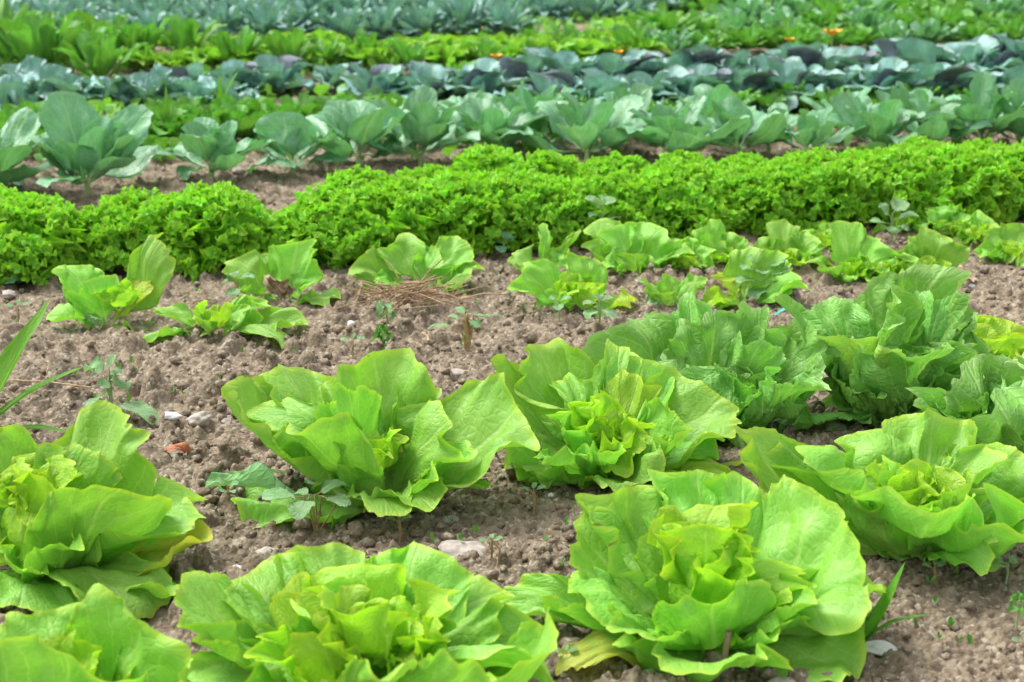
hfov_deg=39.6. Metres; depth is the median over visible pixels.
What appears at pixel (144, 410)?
weed
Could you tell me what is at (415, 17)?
broccoli plant
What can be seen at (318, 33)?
yellow green lettuce
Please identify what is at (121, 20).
celery
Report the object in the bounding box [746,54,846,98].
red cabbage
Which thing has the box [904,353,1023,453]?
crisphead lettuce
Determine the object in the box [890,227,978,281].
lettuce
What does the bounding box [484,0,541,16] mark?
broccoli plant
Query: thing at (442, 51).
yellow green lettuce
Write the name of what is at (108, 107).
ground cover
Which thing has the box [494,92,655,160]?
young cabbage
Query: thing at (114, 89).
savoy cabbage
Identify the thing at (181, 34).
celery
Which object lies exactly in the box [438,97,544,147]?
young cabbage
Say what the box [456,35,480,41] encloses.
yellow green lettuce
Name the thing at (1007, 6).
squash plant
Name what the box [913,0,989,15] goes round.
squash plant
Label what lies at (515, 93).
leafy weed
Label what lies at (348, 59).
yellow green lettuce
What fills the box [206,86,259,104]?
savoy cabbage
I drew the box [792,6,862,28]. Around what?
squash plant
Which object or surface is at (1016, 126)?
young cabbage
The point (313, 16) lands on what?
broccoli plant
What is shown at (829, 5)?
squash plant
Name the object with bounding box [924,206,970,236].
lettuce
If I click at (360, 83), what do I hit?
red cabbage
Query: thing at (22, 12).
celery
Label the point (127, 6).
broccoli plant
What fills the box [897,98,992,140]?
young cabbage
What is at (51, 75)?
savoy cabbage
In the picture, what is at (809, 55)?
red cabbage
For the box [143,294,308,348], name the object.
lettuce
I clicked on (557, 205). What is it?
frilly lettuce
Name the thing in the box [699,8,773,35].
squash plant
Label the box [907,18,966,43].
squash plant
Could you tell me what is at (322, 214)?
frilly lettuce
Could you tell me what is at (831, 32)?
squash flower
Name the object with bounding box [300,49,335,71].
yellow green lettuce
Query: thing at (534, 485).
seedling
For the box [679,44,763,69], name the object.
red cabbage
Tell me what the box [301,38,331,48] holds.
yellow green lettuce
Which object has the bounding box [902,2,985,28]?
squash plant
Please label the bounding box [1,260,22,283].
weed
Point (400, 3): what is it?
broccoli plant
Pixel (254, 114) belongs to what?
beet
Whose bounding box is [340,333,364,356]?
seedling
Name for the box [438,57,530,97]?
red cabbage
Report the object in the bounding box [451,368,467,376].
stone
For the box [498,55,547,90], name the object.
red cabbage
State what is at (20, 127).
young cabbage
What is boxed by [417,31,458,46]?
yellow green lettuce
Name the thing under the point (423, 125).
young cabbage
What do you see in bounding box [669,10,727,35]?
squash plant
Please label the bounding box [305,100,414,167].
young cabbage
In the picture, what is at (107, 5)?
broccoli plant
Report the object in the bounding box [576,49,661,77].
red cabbage
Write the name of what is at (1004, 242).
lettuce
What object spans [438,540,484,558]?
stone
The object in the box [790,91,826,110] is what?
leafy weed
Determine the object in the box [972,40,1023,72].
red cabbage
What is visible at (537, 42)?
yellow green lettuce
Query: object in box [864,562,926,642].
grass plant
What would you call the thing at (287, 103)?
beet
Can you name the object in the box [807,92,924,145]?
young cabbage
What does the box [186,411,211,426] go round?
pebble
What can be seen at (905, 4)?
squash plant
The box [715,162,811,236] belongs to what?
frilly lettuce
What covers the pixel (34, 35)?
celery
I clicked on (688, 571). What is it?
lettuce
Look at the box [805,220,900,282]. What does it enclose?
lettuce
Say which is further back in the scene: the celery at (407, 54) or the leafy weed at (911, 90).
the celery at (407, 54)
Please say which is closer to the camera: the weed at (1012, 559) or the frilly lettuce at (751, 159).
the weed at (1012, 559)
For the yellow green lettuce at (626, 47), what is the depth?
7.83 m
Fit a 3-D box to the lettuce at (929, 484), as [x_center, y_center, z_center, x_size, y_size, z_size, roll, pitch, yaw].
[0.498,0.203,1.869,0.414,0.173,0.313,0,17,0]
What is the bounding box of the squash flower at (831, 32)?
[823,29,842,46]
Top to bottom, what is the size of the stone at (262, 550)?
0.020 m
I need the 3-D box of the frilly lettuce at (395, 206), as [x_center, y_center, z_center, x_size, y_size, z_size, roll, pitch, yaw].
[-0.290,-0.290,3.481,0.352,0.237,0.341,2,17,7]
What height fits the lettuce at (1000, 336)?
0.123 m
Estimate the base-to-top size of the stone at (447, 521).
0.016 m
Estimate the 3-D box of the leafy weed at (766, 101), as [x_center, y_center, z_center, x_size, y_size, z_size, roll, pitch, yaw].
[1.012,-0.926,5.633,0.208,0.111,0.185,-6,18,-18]
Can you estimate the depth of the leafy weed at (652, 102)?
5.66 m
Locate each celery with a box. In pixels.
[0,0,43,64]
[0,11,85,64]
[9,9,59,25]
[52,29,147,77]
[53,19,111,71]
[57,7,141,47]
[105,16,171,50]
[142,14,226,64]
[211,25,261,57]
[302,37,347,66]
[339,28,397,49]
[382,39,432,72]
[460,36,511,59]
[520,37,552,47]
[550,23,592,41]
[627,19,656,34]
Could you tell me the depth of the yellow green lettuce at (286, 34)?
8.44 m
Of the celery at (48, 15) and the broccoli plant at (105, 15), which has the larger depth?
the broccoli plant at (105, 15)
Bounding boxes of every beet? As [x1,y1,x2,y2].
[0,100,44,126]
[0,108,41,145]
[145,96,200,111]
[145,106,212,137]
[149,120,166,134]
[178,104,227,126]
[185,101,257,137]
[210,95,267,108]
[235,104,286,139]
[250,94,320,114]
[293,91,355,116]
[343,93,397,106]
[361,91,405,106]
[648,102,672,112]
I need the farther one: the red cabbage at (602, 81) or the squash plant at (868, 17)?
the squash plant at (868, 17)
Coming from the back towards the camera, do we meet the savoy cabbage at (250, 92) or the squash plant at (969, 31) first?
the squash plant at (969, 31)
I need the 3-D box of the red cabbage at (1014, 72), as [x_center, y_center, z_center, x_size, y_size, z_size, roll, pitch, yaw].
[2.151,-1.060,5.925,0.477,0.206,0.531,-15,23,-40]
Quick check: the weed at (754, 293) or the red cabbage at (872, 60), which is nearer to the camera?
the weed at (754, 293)
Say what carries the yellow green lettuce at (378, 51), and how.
on the ground at (988, 626)
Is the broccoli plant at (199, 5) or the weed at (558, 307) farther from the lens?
the broccoli plant at (199, 5)
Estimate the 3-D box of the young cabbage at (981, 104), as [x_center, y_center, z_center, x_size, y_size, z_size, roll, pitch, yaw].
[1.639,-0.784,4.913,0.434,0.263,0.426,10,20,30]
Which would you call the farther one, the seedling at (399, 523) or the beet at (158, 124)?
the beet at (158, 124)
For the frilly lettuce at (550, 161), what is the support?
on the ground at (988, 626)
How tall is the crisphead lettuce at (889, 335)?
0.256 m
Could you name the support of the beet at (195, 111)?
on the ground at (988, 626)
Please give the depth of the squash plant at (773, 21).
8.79 m
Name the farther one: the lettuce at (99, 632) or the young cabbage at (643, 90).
the young cabbage at (643, 90)
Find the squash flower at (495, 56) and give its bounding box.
[490,53,502,59]
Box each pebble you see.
[164,411,182,419]
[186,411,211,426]
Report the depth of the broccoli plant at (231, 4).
9.91 m
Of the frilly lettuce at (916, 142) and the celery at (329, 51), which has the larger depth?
the celery at (329, 51)
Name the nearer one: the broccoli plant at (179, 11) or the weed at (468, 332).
the weed at (468, 332)
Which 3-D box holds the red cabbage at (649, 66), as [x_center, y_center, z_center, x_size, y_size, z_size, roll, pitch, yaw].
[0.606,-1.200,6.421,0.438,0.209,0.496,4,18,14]
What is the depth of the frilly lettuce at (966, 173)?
3.75 m
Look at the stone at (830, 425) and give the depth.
2.33 m
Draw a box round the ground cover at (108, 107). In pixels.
[0,0,1023,162]
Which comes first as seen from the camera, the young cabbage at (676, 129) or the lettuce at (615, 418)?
the lettuce at (615, 418)
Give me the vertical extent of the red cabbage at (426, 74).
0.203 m
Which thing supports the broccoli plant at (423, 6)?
on the ground at (988, 626)
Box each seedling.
[5,299,29,321]
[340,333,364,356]
[387,514,411,544]
[479,534,502,557]
[522,482,545,516]
[554,645,577,653]
[922,559,946,584]
[1012,634,1023,656]
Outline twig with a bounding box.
[722,630,731,671]
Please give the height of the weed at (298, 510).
0.078 m
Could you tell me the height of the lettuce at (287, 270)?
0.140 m
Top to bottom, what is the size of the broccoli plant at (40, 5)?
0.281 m
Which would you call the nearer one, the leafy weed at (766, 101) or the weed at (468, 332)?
the weed at (468, 332)
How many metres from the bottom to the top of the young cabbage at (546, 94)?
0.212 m
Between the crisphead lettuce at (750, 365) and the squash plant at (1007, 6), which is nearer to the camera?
the crisphead lettuce at (750, 365)
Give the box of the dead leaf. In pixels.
[164,442,190,454]
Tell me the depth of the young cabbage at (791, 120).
4.94 m
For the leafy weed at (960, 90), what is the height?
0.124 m
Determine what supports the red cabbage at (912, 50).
on the ground at (988, 626)
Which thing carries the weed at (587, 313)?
on the ground at (988, 626)
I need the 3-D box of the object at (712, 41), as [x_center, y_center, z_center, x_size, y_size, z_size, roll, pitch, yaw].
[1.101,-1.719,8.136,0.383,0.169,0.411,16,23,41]
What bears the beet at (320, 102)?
on the ground at (988, 626)
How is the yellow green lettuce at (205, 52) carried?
on the ground at (988, 626)
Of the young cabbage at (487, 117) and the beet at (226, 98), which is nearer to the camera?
the young cabbage at (487, 117)
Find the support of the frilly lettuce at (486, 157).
on the ground at (988, 626)
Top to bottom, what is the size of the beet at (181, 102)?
0.136 m
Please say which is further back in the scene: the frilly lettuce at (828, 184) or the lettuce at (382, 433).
the frilly lettuce at (828, 184)
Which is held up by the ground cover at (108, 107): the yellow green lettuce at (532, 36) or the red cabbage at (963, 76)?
the red cabbage at (963, 76)
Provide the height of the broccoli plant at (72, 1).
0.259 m
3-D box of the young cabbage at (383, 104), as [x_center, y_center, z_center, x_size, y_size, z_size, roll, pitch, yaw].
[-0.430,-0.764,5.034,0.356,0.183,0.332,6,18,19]
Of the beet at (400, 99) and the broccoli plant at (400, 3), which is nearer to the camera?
the beet at (400, 99)
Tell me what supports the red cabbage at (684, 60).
on the ground at (988, 626)
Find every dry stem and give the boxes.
[12,379,91,387]
[490,538,500,567]
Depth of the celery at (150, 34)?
7.22 m
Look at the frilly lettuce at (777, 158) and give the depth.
4.03 m
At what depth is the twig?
1.55 m
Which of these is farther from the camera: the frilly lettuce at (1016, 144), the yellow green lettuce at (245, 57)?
the yellow green lettuce at (245, 57)
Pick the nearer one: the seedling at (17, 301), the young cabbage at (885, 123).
the seedling at (17, 301)
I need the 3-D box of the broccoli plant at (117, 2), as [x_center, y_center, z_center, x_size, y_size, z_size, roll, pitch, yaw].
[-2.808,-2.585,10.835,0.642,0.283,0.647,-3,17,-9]
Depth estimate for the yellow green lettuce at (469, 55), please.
7.68 m
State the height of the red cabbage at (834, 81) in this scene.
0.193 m
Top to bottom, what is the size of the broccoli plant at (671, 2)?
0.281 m
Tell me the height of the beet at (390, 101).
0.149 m
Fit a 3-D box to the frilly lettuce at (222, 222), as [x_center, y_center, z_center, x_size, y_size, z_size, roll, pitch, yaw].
[-0.717,-0.266,3.408,0.368,0.248,0.356,-16,23,-41]
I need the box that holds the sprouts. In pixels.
[0,159,1015,643]
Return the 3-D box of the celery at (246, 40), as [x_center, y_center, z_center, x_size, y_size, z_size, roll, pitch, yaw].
[-1.394,-1.496,7.267,0.298,0.232,0.323,-7,19,-23]
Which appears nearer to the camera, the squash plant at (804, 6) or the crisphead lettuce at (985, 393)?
the crisphead lettuce at (985, 393)
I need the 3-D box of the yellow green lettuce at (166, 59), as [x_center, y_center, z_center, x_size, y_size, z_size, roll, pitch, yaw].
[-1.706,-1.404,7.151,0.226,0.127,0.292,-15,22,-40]
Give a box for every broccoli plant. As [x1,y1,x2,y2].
[7,0,44,14]
[19,0,59,9]
[24,0,70,14]
[30,0,111,26]
[56,0,109,15]
[60,0,88,6]
[84,0,149,20]
[85,0,144,7]
[86,9,131,23]
[113,0,168,7]
[118,6,170,33]
[132,0,195,20]
[140,8,216,34]
[167,0,215,19]
[189,0,279,34]
[211,0,259,10]
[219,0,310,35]
[253,0,306,21]
[276,0,346,33]
[285,0,348,23]
[295,3,392,38]
[327,0,404,21]
[351,2,421,38]
[369,0,422,12]
[378,0,465,35]
[402,0,446,11]
[414,0,503,36]
[440,0,514,14]
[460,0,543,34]
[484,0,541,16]
[523,0,580,21]
[544,0,627,23]
[582,0,656,21]
[640,0,689,11]
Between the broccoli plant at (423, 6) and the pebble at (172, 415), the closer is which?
the pebble at (172, 415)
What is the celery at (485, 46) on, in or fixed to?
on the ground at (988, 626)
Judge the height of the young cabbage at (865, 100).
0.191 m
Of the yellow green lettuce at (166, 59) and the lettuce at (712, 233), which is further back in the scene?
the yellow green lettuce at (166, 59)
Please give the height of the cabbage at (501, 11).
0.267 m
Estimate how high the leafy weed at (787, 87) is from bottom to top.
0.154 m
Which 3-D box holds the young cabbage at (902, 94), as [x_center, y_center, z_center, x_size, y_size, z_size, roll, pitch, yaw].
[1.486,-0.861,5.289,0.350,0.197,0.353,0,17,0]
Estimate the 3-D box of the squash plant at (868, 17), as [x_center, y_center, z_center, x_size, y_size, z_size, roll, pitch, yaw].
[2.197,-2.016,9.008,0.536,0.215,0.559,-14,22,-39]
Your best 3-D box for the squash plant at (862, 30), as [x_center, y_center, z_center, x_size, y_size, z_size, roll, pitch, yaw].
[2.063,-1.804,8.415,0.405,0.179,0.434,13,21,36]
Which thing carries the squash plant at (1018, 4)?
on the ground at (988, 626)
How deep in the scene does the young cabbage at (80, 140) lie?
4.10 m
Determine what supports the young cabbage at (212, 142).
on the ground at (988, 626)
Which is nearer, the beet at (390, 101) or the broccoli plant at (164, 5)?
the beet at (390, 101)
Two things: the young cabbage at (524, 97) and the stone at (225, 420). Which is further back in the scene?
the young cabbage at (524, 97)
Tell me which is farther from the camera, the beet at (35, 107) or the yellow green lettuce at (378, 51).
the yellow green lettuce at (378, 51)
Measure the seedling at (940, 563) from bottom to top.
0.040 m
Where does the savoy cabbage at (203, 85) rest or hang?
on the ground at (988, 626)
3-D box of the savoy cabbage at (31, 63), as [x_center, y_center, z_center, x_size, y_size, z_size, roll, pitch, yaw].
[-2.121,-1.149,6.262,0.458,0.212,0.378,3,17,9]
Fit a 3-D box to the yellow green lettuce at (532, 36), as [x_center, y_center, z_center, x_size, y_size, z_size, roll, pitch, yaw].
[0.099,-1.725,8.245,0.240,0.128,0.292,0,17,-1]
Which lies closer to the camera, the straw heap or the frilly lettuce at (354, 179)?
the straw heap
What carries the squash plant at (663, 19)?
on the ground at (988, 626)
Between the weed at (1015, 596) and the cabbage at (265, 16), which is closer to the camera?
the weed at (1015, 596)
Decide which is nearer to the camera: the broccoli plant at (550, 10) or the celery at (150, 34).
the celery at (150, 34)
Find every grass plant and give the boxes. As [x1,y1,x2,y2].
[0,300,81,431]
[159,85,171,122]
[213,72,237,101]
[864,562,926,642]
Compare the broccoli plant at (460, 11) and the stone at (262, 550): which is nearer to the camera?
the stone at (262, 550)
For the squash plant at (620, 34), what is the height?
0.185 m
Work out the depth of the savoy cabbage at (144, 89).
5.88 m
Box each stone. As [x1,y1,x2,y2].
[2,290,16,298]
[221,416,231,423]
[232,167,245,174]
[248,546,275,558]
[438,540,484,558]
[441,515,458,524]
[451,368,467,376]
[767,677,795,681]
[824,421,846,431]
[866,640,896,655]
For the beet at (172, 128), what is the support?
on the ground at (988, 626)
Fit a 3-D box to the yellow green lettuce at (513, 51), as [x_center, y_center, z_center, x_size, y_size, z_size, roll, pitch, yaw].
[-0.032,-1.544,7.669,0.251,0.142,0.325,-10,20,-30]
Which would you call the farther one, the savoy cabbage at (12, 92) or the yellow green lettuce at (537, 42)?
the yellow green lettuce at (537, 42)
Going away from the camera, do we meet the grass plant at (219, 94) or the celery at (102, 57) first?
the grass plant at (219, 94)
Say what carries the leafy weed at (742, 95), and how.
on the ground at (988, 626)
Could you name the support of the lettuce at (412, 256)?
on the ground at (988, 626)
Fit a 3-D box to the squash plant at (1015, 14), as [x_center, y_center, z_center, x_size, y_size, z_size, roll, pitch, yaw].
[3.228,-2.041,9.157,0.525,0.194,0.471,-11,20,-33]
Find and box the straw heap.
[331,259,507,314]
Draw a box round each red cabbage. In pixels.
[150,63,212,80]
[202,59,259,89]
[236,54,319,95]
[293,61,361,93]
[337,62,424,99]
[384,59,496,99]
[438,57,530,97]
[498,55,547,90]
[516,71,597,100]
[523,46,597,79]
[532,67,629,101]
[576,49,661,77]
[613,48,667,76]
[614,65,693,111]
[649,48,736,78]
[657,64,731,100]
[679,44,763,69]
[722,66,797,111]
[739,53,777,67]
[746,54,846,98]
[764,41,846,70]
[794,65,874,97]
[823,46,875,71]
[843,57,933,94]
[866,57,906,70]
[869,37,975,70]
[897,60,976,97]
[936,34,1023,71]
[952,65,1006,94]
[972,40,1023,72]
[988,33,1023,67]
[990,65,1023,87]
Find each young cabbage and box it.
[0,106,52,185]
[28,91,162,194]
[151,117,275,180]
[247,112,347,173]
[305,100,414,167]
[347,86,483,166]
[370,100,402,142]
[437,89,496,112]
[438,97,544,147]
[490,84,556,113]
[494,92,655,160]
[505,80,613,149]
[590,82,704,144]
[616,95,750,152]
[676,84,755,126]
[678,96,786,154]
[711,103,797,153]
[776,107,868,149]
[799,87,872,128]
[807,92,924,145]
[875,81,960,117]
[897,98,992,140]
[919,71,1023,140]
[946,77,1023,139]
[1001,88,1010,102]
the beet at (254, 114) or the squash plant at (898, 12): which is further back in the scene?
the squash plant at (898, 12)
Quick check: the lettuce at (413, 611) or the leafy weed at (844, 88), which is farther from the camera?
the leafy weed at (844, 88)
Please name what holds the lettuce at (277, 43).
on the ground at (988, 626)
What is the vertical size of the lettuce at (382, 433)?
0.223 m
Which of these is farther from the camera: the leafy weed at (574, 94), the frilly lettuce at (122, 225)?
the leafy weed at (574, 94)
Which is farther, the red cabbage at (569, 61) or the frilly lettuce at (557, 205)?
the red cabbage at (569, 61)
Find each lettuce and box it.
[0,183,22,199]
[0,191,94,286]
[0,400,212,619]
[0,583,192,681]
[46,232,175,331]
[78,184,193,272]
[117,44,157,71]
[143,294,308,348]
[149,49,195,67]
[157,30,172,49]
[158,180,283,282]
[174,540,558,681]
[183,41,219,68]
[195,30,216,45]
[205,347,539,528]
[211,46,268,64]
[222,239,340,306]
[229,31,240,37]
[259,27,321,61]
[261,36,268,49]
[262,30,290,43]
[264,183,385,269]
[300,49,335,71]
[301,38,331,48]
[303,27,343,39]
[322,164,390,191]
[324,41,360,65]
[343,174,451,260]
[344,41,399,67]
[348,232,483,294]
[382,35,417,47]
[386,43,414,62]
[388,163,444,180]
[411,167,529,256]
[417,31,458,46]
[422,39,468,62]
[444,142,538,178]
[453,36,501,62]
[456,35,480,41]
[477,34,513,44]
[490,337,741,491]
[494,42,526,60]
[495,167,593,249]
[500,469,885,681]
[507,223,580,272]
[507,252,637,317]
[512,32,544,40]
[512,34,558,51]
[523,148,598,182]
[553,34,604,58]
[574,169,670,243]
[579,27,612,40]
[581,218,694,278]
[581,292,839,448]
[588,150,651,176]
[597,38,623,55]
[608,28,632,40]
[614,36,671,54]
[636,273,707,307]
[638,157,748,238]
[650,149,719,171]
[660,236,715,269]
[692,219,748,263]
[702,246,809,308]
[714,151,772,169]
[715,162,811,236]
[733,408,1023,575]
[753,219,832,266]
[762,145,890,230]
[771,148,812,160]
[771,263,1023,433]
[785,259,792,269]
[803,222,831,251]
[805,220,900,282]
[839,143,956,226]
[859,250,920,281]
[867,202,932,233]
[888,134,954,150]
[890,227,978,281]
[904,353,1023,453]
[913,142,1022,224]
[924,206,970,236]
[952,210,999,243]
[956,137,1011,154]
[972,315,1023,358]
[973,223,1023,267]
[987,145,1023,221]
[1007,137,1023,149]
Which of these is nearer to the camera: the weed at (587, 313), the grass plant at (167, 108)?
the weed at (587, 313)
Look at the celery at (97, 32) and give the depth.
6.93 m
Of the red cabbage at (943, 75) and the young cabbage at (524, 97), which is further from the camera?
the red cabbage at (943, 75)
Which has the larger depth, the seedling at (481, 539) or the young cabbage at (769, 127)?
the young cabbage at (769, 127)
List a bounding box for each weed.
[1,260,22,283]
[84,354,158,424]
[216,477,238,495]
[221,270,254,297]
[262,479,361,532]
[370,323,392,349]
[374,299,397,326]
[427,306,502,350]
[492,231,513,253]
[497,89,538,99]
[548,295,570,320]
[552,93,592,103]
[583,293,616,323]
[584,194,620,218]
[643,668,657,673]
[649,98,668,112]
[663,97,684,106]
[729,88,760,105]
[735,254,788,299]
[747,91,789,113]
[756,78,810,112]
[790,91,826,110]
[810,87,849,107]
[840,83,883,95]
[867,92,889,105]
[869,198,918,241]
[886,83,940,93]
[933,87,964,97]
[949,86,970,101]
[995,555,1017,583]
[1009,590,1023,630]
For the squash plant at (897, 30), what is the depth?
8.44 m
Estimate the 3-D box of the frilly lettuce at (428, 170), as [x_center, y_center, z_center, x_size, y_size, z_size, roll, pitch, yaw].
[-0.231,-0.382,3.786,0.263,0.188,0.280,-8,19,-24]
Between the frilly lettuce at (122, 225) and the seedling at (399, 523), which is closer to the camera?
the seedling at (399, 523)
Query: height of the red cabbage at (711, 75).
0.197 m
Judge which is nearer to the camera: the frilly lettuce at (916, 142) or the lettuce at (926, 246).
the lettuce at (926, 246)
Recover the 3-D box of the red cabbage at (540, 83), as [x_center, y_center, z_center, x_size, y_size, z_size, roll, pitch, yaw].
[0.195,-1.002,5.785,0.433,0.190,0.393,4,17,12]
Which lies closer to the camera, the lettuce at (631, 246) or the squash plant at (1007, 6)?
the lettuce at (631, 246)
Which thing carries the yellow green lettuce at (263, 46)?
on the ground at (988, 626)
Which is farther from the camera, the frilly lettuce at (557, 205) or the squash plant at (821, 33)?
the squash plant at (821, 33)
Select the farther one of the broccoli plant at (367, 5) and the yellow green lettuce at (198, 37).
the broccoli plant at (367, 5)
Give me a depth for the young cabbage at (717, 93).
5.17 m
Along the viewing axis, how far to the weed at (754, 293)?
3.04 m
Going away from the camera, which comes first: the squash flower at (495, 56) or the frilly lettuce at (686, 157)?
the frilly lettuce at (686, 157)
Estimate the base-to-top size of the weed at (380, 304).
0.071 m
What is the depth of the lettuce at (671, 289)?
3.05 m
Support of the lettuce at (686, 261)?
on the ground at (988, 626)
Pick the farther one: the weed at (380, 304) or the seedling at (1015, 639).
the weed at (380, 304)
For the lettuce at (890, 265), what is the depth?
3.22 m
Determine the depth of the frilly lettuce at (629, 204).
3.54 m
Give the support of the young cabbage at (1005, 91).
on the ground at (988, 626)
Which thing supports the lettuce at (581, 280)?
on the ground at (988, 626)
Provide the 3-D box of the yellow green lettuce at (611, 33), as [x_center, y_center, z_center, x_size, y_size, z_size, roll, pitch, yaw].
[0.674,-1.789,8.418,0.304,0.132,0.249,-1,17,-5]
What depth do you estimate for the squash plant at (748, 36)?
8.13 m
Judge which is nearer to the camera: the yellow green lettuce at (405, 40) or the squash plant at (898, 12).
the yellow green lettuce at (405, 40)
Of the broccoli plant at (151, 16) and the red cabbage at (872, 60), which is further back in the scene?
the broccoli plant at (151, 16)
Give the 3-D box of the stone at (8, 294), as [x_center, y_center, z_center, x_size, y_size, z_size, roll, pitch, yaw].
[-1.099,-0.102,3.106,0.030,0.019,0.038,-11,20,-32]
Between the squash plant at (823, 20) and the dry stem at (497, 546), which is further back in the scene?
the squash plant at (823, 20)
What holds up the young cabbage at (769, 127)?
on the ground at (988, 626)
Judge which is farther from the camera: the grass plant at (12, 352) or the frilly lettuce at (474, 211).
the frilly lettuce at (474, 211)
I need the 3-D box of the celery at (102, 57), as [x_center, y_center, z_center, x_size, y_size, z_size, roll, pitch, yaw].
[-1.866,-1.283,6.516,0.360,0.258,0.332,2,17,8]
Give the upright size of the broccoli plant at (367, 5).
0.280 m
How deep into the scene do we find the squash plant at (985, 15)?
9.05 m
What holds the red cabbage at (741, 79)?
on the ground at (988, 626)
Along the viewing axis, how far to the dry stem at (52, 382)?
2.49 m
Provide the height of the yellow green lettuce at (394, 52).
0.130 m
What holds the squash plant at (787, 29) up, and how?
on the ground at (988, 626)
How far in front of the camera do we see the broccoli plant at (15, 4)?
9.56 m
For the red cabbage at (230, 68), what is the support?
on the ground at (988, 626)
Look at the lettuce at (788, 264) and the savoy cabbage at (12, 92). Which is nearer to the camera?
the lettuce at (788, 264)
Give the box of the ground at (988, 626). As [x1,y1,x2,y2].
[0,8,1023,681]
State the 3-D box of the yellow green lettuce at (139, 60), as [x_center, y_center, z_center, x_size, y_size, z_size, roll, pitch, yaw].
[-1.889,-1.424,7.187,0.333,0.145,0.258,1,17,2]
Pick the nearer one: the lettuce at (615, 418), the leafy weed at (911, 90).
the lettuce at (615, 418)
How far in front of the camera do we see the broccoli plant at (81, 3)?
9.68 m
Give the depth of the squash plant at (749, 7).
9.80 m
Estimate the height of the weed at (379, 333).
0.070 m
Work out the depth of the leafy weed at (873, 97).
5.70 m
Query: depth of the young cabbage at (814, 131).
4.74 m
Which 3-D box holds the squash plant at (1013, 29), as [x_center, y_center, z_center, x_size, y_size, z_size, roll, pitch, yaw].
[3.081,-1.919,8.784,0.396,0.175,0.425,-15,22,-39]
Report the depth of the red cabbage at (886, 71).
5.81 m
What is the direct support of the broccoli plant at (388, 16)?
on the ground at (988, 626)
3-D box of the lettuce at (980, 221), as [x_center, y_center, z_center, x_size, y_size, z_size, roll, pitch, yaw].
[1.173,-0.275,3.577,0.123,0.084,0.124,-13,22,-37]
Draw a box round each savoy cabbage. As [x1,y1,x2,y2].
[0,55,46,76]
[0,69,59,109]
[14,63,106,100]
[63,73,137,102]
[109,63,184,104]
[147,73,239,101]
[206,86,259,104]
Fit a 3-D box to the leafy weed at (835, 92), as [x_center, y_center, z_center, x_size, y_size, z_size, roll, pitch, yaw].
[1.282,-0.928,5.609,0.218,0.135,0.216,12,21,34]
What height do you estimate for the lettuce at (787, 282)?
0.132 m
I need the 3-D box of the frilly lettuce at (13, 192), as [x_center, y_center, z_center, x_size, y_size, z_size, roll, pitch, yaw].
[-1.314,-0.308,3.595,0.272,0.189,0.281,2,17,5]
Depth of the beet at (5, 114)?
4.82 m
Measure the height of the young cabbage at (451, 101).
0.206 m
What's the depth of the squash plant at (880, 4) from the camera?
9.90 m
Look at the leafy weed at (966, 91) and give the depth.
5.71 m
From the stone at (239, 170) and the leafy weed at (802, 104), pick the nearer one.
the stone at (239, 170)
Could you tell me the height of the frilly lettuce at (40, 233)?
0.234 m
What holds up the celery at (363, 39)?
on the ground at (988, 626)
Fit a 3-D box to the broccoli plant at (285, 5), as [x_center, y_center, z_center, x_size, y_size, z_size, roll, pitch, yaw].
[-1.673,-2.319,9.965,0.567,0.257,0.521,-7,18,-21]
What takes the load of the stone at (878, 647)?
on the ground at (988, 626)
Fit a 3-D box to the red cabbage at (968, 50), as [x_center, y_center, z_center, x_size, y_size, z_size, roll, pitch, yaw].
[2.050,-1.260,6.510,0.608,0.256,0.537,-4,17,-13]
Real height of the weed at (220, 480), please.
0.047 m
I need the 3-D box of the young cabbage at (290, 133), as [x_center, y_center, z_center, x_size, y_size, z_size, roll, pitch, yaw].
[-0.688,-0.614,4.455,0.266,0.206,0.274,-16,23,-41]
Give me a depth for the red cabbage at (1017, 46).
6.49 m
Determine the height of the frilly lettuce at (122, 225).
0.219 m
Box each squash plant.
[597,25,664,56]
[608,1,700,36]
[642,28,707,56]
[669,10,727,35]
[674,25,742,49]
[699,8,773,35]
[701,0,785,18]
[706,20,780,49]
[740,17,819,49]
[749,6,821,29]
[750,0,819,16]
[779,18,863,47]
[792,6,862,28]
[796,0,874,16]
[821,21,890,47]
[824,5,895,31]
[834,0,911,15]
[868,0,950,17]
[869,20,930,41]
[878,6,929,31]
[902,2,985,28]
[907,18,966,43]
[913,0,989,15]
[942,20,1004,42]
[964,9,1007,30]
[965,0,1023,18]
[971,17,1023,39]
[983,0,1023,16]
[990,8,1023,24]
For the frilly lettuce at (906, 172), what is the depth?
3.72 m
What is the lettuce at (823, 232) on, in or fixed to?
on the ground at (988, 626)
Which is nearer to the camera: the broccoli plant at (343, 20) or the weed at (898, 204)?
the weed at (898, 204)
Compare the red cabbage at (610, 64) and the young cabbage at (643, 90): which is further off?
the red cabbage at (610, 64)
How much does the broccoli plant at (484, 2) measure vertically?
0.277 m
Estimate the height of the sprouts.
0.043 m

